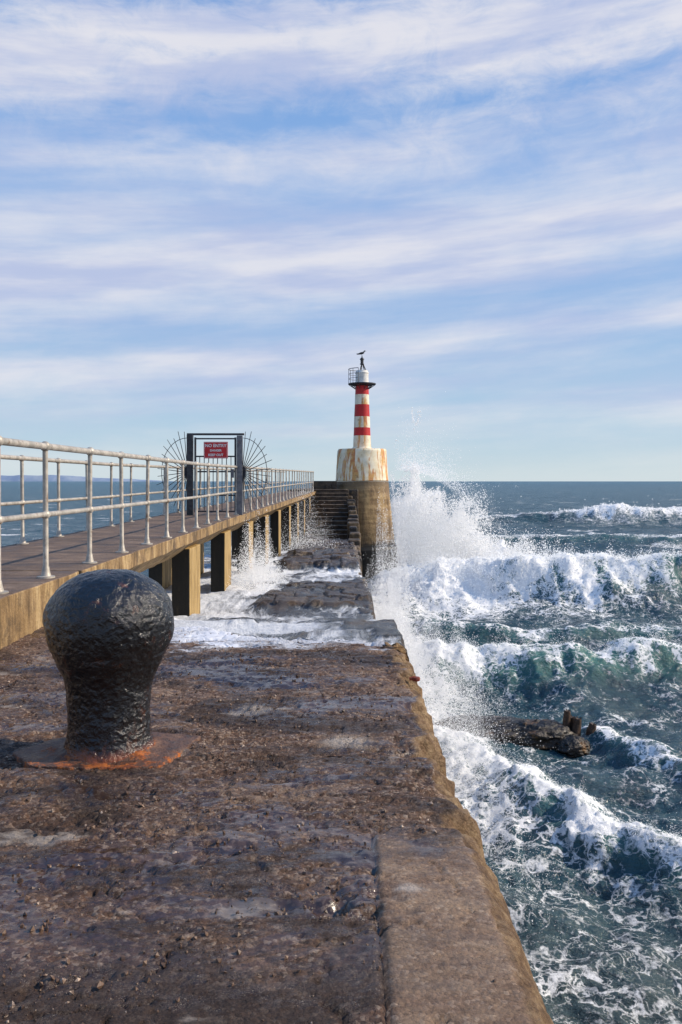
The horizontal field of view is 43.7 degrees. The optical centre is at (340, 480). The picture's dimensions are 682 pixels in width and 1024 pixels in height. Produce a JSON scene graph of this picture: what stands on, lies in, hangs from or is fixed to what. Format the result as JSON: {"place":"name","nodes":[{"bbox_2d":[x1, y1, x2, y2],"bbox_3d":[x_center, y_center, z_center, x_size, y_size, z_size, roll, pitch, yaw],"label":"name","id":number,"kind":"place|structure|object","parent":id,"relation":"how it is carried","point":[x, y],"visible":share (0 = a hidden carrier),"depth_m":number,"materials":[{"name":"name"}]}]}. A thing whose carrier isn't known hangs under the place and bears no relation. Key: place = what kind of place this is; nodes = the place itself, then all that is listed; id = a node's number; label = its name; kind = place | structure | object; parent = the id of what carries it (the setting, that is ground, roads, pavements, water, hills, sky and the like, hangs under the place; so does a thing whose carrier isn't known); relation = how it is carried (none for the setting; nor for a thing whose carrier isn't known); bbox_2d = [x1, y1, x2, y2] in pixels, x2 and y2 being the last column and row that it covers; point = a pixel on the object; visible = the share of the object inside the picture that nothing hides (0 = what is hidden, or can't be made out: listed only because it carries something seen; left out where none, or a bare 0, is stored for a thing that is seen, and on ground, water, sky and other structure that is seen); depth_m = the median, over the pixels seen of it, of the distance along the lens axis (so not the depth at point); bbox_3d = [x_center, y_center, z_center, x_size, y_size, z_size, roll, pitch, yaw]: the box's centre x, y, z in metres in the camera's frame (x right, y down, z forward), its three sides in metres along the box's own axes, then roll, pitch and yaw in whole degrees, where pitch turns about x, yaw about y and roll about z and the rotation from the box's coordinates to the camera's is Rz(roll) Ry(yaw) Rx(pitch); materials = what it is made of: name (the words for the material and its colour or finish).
{"place":"outdoors","nodes":[
{"label":"outdoors","id":0,"kind":"place"},
{"bbox_2d":[1,475,158,480],"bbox_3d":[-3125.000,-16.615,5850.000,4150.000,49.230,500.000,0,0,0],"label":"distant hills","id":1,"kind":"structure","parent":0,"point":[40,478],"depth_m":5631.94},
{"bbox_2d":[312,481,336,488],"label":"parapet wall","id":2,"kind":"structure","parent":0,"point":[325,484],"depth_m":50.60,"materials":[{"name":"grey concrete"}]},
{"bbox_2d":[0,0,681,480],"label":"sky","id":3,"kind":"structure","parent":0,"point":[209,209],"materials":[{"name":"blue"}]},
{"bbox_2d":[1,481,681,1023],"bbox_3d":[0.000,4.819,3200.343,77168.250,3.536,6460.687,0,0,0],"label":"sea","id":4,"kind":"structure","parent":0,"point":[605,921],"depth_m":23.03,"materials":[{"name":"liquid"}]},
{"bbox_2d":[0,626,553,1023],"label":"pier deck","id":5,"kind":"structure","parent":4,"relation":"in","point":[442,930],"depth_m":2.59,"materials":[{"name":"concrete"}]},
{"bbox_2d":[0,571,78,648],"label":"walkway","id":6,"kind":"structure","parent":5,"relation":"on","point":[24,600],"depth_m":6.45,"materials":[{"name":"concrete"}]},
{"bbox_2d":[13,569,200,770],"bbox_3d":[-1.009,0.789,3.658,0.757,0.816,0.543,0,0,0],"label":"mooring bollard","id":7,"kind":"object","parent":5,"relation":"on","point":[108,634],"visible":0.99,"depth_m":3.49,"materials":[{"name":"black metal"}]},
{"bbox_2d":[0,633,495,1023],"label":"loose grit","id":8,"kind":"object","parent":5,"relation":"on","point":[100,983],"visible":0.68,"depth_m":2.73,"materials":[{"name":"gravel"}]},
{"bbox_2d":[409,676,419,681],"bbox_3d":[0.442,1.190,5.097,0.065,0.038,0.047,0,0,-21],"label":"rusty bolt","id":9,"kind":"object","parent":5,"relation":"attached to","point":[415,678],"visible":1,"depth_m":5.09,"materials":[{"name":"brown metal"}]},
{"bbox_2d":[165,537,409,661],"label":"pier","id":10,"kind":"structure","parent":4,"relation":"in","point":[324,594],"depth_m":15.50,"materials":[{"name":"liquid"}]},
{"bbox_2d":[149,558,171,588],"bbox_3d":[-3.904,3.696,18.425,0.300,5.200,1.050,0,0,0],"label":"concrete support","id":11,"kind":"object","parent":10,"relation":"attached to","point":[161,574],"depth_m":17.99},
{"bbox_2d":[172,544,199,615],"bbox_3d":[-2.620,3.714,14.425,0.300,5.200,1.050,0,0,0],"label":"concrete support","id":12,"kind":"object","parent":10,"relation":"on","point":[186,582],"visible":0.2,"depth_m":13.90,"materials":[{"name":"beige concrete"}]},
{"bbox_2d":[1,491,315,573],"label":"raised walkway","id":13,"kind":"structure","parent":12,"relation":"on","point":[67,552],"depth_m":11.75,"materials":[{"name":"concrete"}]},
{"bbox_2d":[1,454,284,543],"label":"walkway railing","id":14,"kind":"object","parent":13,"relation":"on","point":[22,502],"visible":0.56,"depth_m":13.99,"materials":[{"name":"metal"}]},
{"bbox_2d":[0,436,313,593],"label":"walkway railing","id":15,"kind":"object","parent":13,"relation":"on","point":[45,514],"visible":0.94,"depth_m":9.59,"materials":[{"name":"metal"}]},
{"bbox_2d":[157,431,271,514],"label":"security gate","id":16,"kind":"structure","parent":13,"relation":"on","point":[189,472],"depth_m":19.45,"materials":[{"name":"grey metal"}]},
{"bbox_2d":[204,442,227,457],"bbox_3d":[-2.856,-0.695,19.398,0.550,0.380,0.016,0,0,0],"label":"warning sign","id":17,"kind":"object","parent":16,"relation":"attached to","point":[215,449],"visible":1,"depth_m":19.39,"materials":[{"name":"red metal"}]},
{"bbox_2d":[200,543,203,575],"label":"concrete support","id":18,"kind":"object","parent":10,"relation":"on","point":[201,558],"depth_m":22.23,"materials":[{"name":"beige concrete"}]},
{"bbox_2d":[211,530,230,591],"bbox_3d":[-2.594,3.696,18.425,0.300,5.200,1.050,0,0,0],"label":"concrete support","id":19,"kind":"object","parent":10,"relation":"on","point":[220,559],"visible":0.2,"depth_m":17.90,"materials":[{"name":"beige concrete"}]},
{"bbox_2d":[232,529,236,558],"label":"concrete support","id":20,"kind":"object","parent":10,"relation":"on","point":[234,542],"depth_m":29.00,"materials":[{"name":"beige concrete"}]},
{"bbox_2d":[237,521,252,573],"bbox_3d":[-2.486,3.674,22.125,0.300,5.200,1.050,0,0,0],"label":"concrete support","id":21,"kind":"object","parent":10,"relation":"on","point":[240,534],"visible":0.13,"depth_m":21.60,"materials":[{"name":"beige concrete"}]},
{"bbox_2d":[253,522,255,549],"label":"concrete support","id":22,"kind":"object","parent":10,"relation":"attached to","point":[254,529],"depth_m":33.00,"materials":[{"name":"beige concrete"}]},
{"bbox_2d":[227,508,289,593],"bbox_3d":[-1.973,1.632,20.022,2.993,1.986,9.413,0,0,0],"label":"sea spray","id":23,"kind":"object","parent":10,"relation":"on","point":[253,572],"visible":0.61,"depth_m":19.66,"materials":[{"name":"white liquid"}]},
{"bbox_2d":[256,515,268,566],"bbox_3d":[-2.382,3.652,25.725,0.300,5.200,1.050,0,0,0],"label":"concrete support","id":24,"kind":"object","parent":10,"relation":"on","point":[262,522],"visible":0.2,"depth_m":25.20,"materials":[{"name":"beige concrete"}]},
{"bbox_2d":[270,510,280,556],"bbox_3d":[-2.272,3.629,29.525,0.300,5.200,1.050,0,0,0],"label":"concrete support","id":25,"kind":"object","parent":10,"relation":"attached to","point":[275,526],"visible":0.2,"depth_m":29.00,"materials":[{"name":"beige concrete"}]},
{"bbox_2d":[282,506,290,550],"bbox_3d":[-2.155,3.605,33.525,0.300,5.200,1.050,0,0,0],"label":"concrete support","id":26,"kind":"object","parent":10,"relation":"attached to","point":[286,513],"visible":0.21,"depth_m":33.00,"materials":[{"name":"beige concrete"}]},
{"bbox_2d":[291,503,298,545],"bbox_3d":[-2.039,3.581,37.525,0.300,5.200,1.050,0,0,0],"label":"concrete support","id":27,"kind":"object","parent":10,"relation":"on","point":[294,512],"visible":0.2,"depth_m":37.00,"materials":[{"name":"beige concrete"}]},
{"bbox_2d":[253,481,342,556],"bbox_3d":[-1.538,0.951,33.060,5.111,3.946,11.830,0,0,0],"label":"sea spray","id":28,"kind":"object","parent":10,"relation":"on","point":[302,545],"visible":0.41,"depth_m":32.72,"materials":[{"name":"white liquid"}]},
{"bbox_2d":[299,500,304,541],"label":"concrete support","id":29,"kind":"object","parent":10,"relation":"attached to","point":[302,507],"visible":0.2,"depth_m":41.00,"materials":[{"name":"beige concrete"}]},
{"bbox_2d":[305,498,309,515],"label":"concrete support","id":30,"kind":"object","parent":10,"relation":"attached to","point":[307,508],"visible":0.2,"depth_m":45.00,"materials":[{"name":"beige concrete"}]},
{"bbox_2d":[346,496,361,572],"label":"broken side wall","id":31,"kind":"structure","parent":10,"relation":"on","point":[353,534],"depth_m":39.30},
{"bbox_2d":[287,488,357,513],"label":"pier head","id":32,"kind":"object","parent":4,"relation":"in","point":[353,493],"visible":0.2,"depth_m":49.00},
{"bbox_2d":[293,489,348,538],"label":"stone steps","id":33,"kind":"structure","parent":32,"relation":"attached to","point":[331,503],"depth_m":45.20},
{"bbox_2d":[336,357,397,578],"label":"lighthouse","id":34,"kind":"object","parent":32,"relation":"on","point":[361,468],"visible":0.67,"depth_m":50.62,"materials":[{"name":"white paint"}]},
{"bbox_2d":[373,586,422,696],"bbox_3d":[1.217,3.961,25.653,2.325,2.524,23.751,0,0,0],"label":"sea spray","id":35,"kind":"object","parent":4,"relation":"on","point":[379,606],"visible":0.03,"depth_m":27.45,"materials":[{"name":"white liquid"}]},
{"bbox_2d":[364,479,457,728],"bbox_3d":[0.993,1.851,17.970,2.671,3.933,11.850,0,0,0],"label":"sea spray","id":36,"kind":"object","parent":4,"relation":"on","point":[401,628],"visible":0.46,"depth_m":17.05,"materials":[{"name":"white liquid"}]},
{"bbox_2d":[398,530,509,565],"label":"breaking wave burst","id":37,"kind":"object","parent":4,"relation":"on","point":[502,541],"visible":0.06,"depth_m":44.30,"materials":[{"name":"white liquid"}]},
{"bbox_2d":[399,588,553,910],"bbox_3d":[2.256,4.198,22.762,5.998,3.445,22.194,0,0,0],"label":"sea spray","id":38,"kind":"object","parent":4,"relation":"on","point":[451,689],"visible":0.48,"depth_m":21.64,"materials":[{"name":"white liquid"}]},
{"bbox_2d":[433,714,524,741],"bbox_3d":[3.358,5.953,20.249,2.638,0.652,1.608,0,0,0],"label":"sea rock","id":39,"kind":"object","parent":4,"relation":"in","point":[502,736],"visible":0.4,"depth_m":19.86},
{"bbox_2d":[394,378,563,554],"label":"spray droplets","id":40,"kind":"object","parent":4,"relation":"in","point":[431,471],"visible":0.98,"depth_m":44.91,"materials":[{"name":"white liquid"}]},
{"bbox_2d":[388,407,624,578],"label":"sea spray","id":41,"kind":"object","parent":4,"relation":"on","point":[417,511],"visible":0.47,"depth_m":44.21,"materials":[{"name":"white liquid"}]},
{"bbox_2d":[427,675,618,1014],"bbox_3d":[2.465,4.788,16.743,3.388,2.250,15.851,0,0,0],"label":"sea spray","id":42,"kind":"object","parent":4,"relation":"on","point":[470,746],"visible":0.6,"depth_m":15.71,"materials":[{"name":"white liquid"}]},
{"bbox_2d":[380,530,681,616],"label":"wave spray","id":43,"kind":"object","parent":4,"relation":"on","point":[475,558],"visible":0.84,"depth_m":40.75,"materials":[{"name":"white liquid"}]},
{"bbox_2d":[507,719,577,749],"bbox_3d":[4.554,6.009,20.016,2.129,0.811,1.248,0,0,0],"label":"sea rock","id":44,"kind":"object","parent":4,"relation":"in","point":[549,734],"visible":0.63,"depth_m":19.59,"materials":[{"name":"grey stone"}]},
{"bbox_2d":[409,594,681,699],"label":"wave spray","id":45,"kind":"object","parent":4,"relation":"on","point":[604,650],"visible":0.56,"depth_m":25.01,"materials":[{"name":"white liquid"}]},
{"bbox_2d":[433,722,681,864],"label":"wave spray","id":46,"kind":"object","parent":4,"relation":"on","point":[650,827],"visible":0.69,"depth_m":14.15,"materials":[{"name":"white liquid"}]},
{"bbox_2d":[562,709,570,727],"bbox_3d":[5.288,5.987,20.003,0.227,1.237,0.213,4,0,0],"label":"broken timber pile","id":47,"kind":"object","parent":4,"relation":"in","point":[566,717],"visible":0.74,"depth_m":19.95,"materials":[{"name":"brown wood"}]},
{"bbox_2d":[554,734,589,757],"bbox_3d":[5.291,6.105,19.503,0.850,0.518,0.754,0,0,0],"label":"sea rock","id":48,"kind":"object","parent":4,"relation":"in","point":[572,746],"visible":0.91,"depth_m":19.25,"materials":[{"name":"stone"}]},
{"bbox_2d":[570,715,574,726],"bbox_3d":[5.498,6.066,20.053,0.227,1.081,0.213,-5,0,0],"label":"broken timber pile","id":49,"kind":"object","parent":4,"relation":"in","point":[571,719],"visible":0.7,"depth_m":20.01,"materials":[{"name":"brown wood"}]},
{"bbox_2d":[571,716,581,736],"bbox_3d":[5.469,6.065,19.904,0.268,1.095,0.256,9,0,0],"label":"broken timber pile","id":50,"kind":"object","parent":4,"relation":"in","point":[576,725],"visible":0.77,"depth_m":19.84,"materials":[{"name":"brown wood"}]},
{"bbox_2d":[586,722,595,734],"bbox_3d":[5.804,6.129,19.904,0.268,0.977,0.256,12,0,0],"label":"broken timber pile","id":51,"kind":"object","parent":4,"relation":"in","point":[591,728],"visible":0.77,"depth_m":19.84,"materials":[{"name":"brown wood"}]},
{"bbox_2d":[552,499,681,516],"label":"wave spray","id":52,"kind":"object","parent":4,"relation":"on","point":[634,506],"visible":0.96,"depth_m":118.07,"materials":[{"name":"white liquid"}]}
]}

